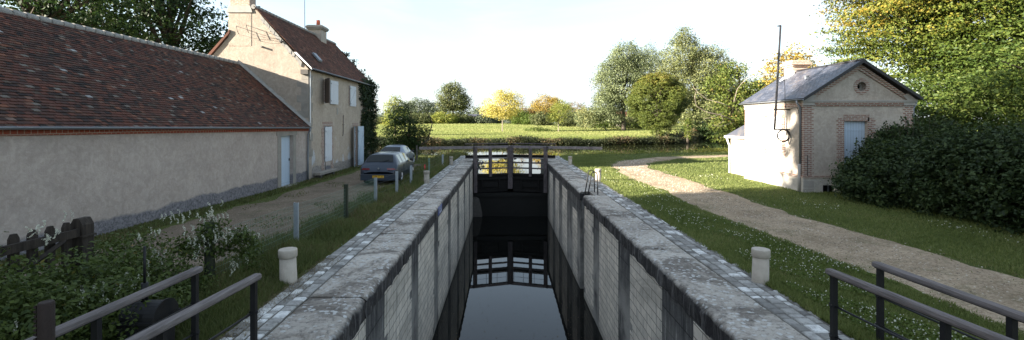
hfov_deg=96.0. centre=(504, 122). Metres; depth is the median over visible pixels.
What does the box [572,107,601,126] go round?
hedge bush
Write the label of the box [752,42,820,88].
maple tree
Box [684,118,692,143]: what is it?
tree
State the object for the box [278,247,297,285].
bollard
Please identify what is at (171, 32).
ash tree
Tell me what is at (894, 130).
privet shrub
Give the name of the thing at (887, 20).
lime tree
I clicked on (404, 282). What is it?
lock wall
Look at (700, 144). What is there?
canal water
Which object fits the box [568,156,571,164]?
bollard
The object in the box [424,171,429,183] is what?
bollard
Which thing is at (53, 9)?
ash tree
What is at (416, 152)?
fence post
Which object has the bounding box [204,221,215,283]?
wooden post
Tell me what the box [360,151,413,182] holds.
parked car
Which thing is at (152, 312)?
paddle gear
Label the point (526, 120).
hedge bush
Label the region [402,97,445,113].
field tree
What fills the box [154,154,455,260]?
grass
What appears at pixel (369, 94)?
ivy
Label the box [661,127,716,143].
bank vegetation
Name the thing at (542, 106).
orange tree
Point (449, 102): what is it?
oak tree
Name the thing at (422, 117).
hedge bush
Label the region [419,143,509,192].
lock gate
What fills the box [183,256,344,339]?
dead grass
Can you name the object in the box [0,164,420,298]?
driveway
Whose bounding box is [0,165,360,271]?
verge grass
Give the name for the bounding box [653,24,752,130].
poplar tree
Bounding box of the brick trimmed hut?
[724,58,923,192]
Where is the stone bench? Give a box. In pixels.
[313,168,336,177]
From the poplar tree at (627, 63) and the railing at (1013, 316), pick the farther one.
the poplar tree at (627, 63)
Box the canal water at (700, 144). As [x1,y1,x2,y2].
[375,137,730,173]
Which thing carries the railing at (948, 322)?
on the lock wall at (639, 272)
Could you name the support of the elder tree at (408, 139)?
on the ground at (264, 199)
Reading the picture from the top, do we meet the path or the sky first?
the sky
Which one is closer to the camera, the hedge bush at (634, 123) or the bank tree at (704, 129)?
the bank tree at (704, 129)
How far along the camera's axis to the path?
9.99 m
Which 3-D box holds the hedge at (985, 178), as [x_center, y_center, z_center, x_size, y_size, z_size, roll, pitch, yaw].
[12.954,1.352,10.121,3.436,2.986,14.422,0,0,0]
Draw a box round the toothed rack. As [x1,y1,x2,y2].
[33,299,54,339]
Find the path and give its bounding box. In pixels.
[612,155,1023,334]
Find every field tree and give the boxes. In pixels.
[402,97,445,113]
[552,99,575,115]
[569,101,586,111]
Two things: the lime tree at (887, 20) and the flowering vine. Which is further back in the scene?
the lime tree at (887, 20)
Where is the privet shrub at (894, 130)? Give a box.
[829,110,969,198]
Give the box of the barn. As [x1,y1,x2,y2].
[0,6,312,260]
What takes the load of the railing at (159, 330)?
on the lock wall at (404, 282)
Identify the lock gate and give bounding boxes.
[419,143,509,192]
[510,143,601,192]
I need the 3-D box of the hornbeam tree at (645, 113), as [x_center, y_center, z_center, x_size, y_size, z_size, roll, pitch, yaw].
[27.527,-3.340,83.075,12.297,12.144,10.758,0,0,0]
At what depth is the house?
24.06 m
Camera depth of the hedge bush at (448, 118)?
198.05 m
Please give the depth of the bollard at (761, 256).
7.87 m
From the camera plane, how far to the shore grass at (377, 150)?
40.65 m
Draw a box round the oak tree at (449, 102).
[433,79,475,113]
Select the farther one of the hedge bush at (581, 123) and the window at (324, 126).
the hedge bush at (581, 123)
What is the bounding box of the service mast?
[773,25,798,129]
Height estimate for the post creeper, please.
1.068 m
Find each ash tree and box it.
[0,0,185,40]
[5,0,170,45]
[67,0,260,53]
[888,0,1023,133]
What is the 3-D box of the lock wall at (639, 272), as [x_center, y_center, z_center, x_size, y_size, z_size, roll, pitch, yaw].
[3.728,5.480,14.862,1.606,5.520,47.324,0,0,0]
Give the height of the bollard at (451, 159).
0.820 m
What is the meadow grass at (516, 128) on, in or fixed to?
on the ground at (264, 199)
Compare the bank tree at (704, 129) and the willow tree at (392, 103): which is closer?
the willow tree at (392, 103)
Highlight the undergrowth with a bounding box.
[571,103,705,130]
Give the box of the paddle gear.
[111,246,180,339]
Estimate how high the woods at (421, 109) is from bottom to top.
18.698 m
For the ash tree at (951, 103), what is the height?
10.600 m
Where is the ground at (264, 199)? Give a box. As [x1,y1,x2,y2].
[6,123,1023,339]
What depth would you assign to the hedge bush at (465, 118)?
202.62 m
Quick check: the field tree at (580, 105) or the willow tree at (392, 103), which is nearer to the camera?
the willow tree at (392, 103)
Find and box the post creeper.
[166,214,265,271]
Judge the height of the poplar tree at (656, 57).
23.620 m
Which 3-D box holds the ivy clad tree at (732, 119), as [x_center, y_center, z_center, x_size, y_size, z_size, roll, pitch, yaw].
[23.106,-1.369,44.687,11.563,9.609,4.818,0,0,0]
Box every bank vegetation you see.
[372,134,690,145]
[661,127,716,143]
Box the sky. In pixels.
[1,0,1009,122]
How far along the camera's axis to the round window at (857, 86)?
18.18 m
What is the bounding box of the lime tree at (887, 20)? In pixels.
[809,0,1023,132]
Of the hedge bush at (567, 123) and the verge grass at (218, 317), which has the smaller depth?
the verge grass at (218, 317)
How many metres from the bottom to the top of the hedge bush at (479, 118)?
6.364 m
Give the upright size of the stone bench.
0.460 m
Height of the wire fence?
1.211 m
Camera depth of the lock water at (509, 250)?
18.19 m
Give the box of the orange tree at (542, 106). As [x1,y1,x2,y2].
[529,94,563,114]
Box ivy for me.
[342,51,379,161]
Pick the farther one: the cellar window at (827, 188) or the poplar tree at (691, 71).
the poplar tree at (691, 71)
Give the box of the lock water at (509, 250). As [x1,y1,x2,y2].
[432,216,602,339]
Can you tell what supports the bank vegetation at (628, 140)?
on the ground at (264, 199)
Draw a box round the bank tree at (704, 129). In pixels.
[678,103,730,138]
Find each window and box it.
[324,126,326,159]
[823,185,832,191]
[854,78,869,93]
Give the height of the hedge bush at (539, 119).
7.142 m
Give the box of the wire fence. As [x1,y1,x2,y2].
[215,154,443,273]
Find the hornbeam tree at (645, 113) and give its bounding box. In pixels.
[624,71,691,135]
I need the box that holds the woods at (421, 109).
[377,105,494,116]
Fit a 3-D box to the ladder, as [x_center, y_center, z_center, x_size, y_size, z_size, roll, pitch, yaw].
[3.357,4.395,17.890,0.415,5.090,0.662,0,0,0]
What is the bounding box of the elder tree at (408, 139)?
[378,100,432,157]
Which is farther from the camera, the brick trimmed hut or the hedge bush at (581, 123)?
the hedge bush at (581, 123)
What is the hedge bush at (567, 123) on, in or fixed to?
on the ground at (264, 199)
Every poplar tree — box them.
[589,38,657,129]
[636,39,666,124]
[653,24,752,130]
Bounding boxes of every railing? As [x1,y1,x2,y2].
[25,266,202,339]
[126,273,261,339]
[825,268,1013,339]
[871,261,1023,339]
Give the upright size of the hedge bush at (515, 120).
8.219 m
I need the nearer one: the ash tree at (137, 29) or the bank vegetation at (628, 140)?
the ash tree at (137, 29)
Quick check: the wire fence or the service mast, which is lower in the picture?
the wire fence
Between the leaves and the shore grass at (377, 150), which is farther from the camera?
the shore grass at (377, 150)
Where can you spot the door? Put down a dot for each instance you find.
(285, 140)
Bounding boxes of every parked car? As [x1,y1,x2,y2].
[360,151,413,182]
[380,145,414,162]
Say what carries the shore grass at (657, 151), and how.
on the ground at (264, 199)
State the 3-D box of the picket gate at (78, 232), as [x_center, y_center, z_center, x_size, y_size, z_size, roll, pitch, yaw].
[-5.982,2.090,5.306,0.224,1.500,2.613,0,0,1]
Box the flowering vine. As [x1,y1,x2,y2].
[0,200,259,339]
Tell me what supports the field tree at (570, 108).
on the ground at (264, 199)
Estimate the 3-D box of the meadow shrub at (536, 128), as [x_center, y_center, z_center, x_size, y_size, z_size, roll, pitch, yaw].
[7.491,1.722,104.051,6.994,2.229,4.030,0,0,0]
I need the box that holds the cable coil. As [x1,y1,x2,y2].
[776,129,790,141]
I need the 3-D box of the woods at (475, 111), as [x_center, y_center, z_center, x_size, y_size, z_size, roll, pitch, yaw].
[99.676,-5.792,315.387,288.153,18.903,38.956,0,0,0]
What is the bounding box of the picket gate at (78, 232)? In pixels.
[0,216,96,309]
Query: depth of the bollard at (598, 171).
21.48 m
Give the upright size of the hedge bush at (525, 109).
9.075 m
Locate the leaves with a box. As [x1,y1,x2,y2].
[267,206,581,338]
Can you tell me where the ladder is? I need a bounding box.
[585,170,597,194]
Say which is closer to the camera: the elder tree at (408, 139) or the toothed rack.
the toothed rack
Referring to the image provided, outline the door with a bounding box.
[281,135,289,185]
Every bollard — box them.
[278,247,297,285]
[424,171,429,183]
[449,156,452,164]
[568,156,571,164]
[595,169,600,181]
[751,247,770,284]
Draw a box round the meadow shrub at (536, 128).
[523,125,553,131]
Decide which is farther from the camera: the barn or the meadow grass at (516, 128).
the meadow grass at (516, 128)
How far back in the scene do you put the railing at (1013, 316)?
4.97 m
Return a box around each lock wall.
[219,156,478,339]
[540,156,853,339]
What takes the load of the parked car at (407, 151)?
on the driveway
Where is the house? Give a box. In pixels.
[208,0,374,178]
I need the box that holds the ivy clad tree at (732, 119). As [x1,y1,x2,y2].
[694,61,779,146]
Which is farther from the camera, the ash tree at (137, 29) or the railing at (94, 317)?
the ash tree at (137, 29)
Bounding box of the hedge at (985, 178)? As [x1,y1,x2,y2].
[820,119,1023,235]
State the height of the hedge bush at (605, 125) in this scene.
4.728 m
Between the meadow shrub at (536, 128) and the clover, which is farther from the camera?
the meadow shrub at (536, 128)
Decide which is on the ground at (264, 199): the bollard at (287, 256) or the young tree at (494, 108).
the young tree at (494, 108)
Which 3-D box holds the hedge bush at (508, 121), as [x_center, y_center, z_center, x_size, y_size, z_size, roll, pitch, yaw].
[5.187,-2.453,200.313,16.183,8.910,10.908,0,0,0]
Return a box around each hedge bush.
[372,116,389,123]
[412,112,434,123]
[429,111,459,123]
[452,112,476,123]
[472,113,495,123]
[503,108,525,123]
[509,107,530,124]
[517,108,537,123]
[518,113,533,124]
[528,111,556,125]
[553,111,584,126]
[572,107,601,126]
[590,118,616,127]
[626,117,643,128]
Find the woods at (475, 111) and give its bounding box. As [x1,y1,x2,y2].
[449,100,690,122]
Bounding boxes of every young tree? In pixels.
[476,86,524,130]
[545,100,569,131]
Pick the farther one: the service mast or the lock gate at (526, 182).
the lock gate at (526, 182)
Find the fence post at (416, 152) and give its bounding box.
[416,145,417,159]
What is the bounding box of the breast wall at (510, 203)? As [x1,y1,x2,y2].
[473,190,547,216]
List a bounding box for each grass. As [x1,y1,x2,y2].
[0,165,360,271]
[103,150,460,339]
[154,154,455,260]
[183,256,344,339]
[374,123,715,136]
[375,146,485,165]
[562,146,727,154]
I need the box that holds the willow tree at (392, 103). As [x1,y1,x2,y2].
[381,94,407,134]
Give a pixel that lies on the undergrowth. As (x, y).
(586, 115)
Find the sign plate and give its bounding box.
[438,204,441,215]
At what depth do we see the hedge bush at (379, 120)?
188.34 m
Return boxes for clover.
[603,170,1005,339]
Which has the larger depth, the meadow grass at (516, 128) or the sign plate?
the meadow grass at (516, 128)
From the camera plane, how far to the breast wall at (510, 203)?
32.45 m
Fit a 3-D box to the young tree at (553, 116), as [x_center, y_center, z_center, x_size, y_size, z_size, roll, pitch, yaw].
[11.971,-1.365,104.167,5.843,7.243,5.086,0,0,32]

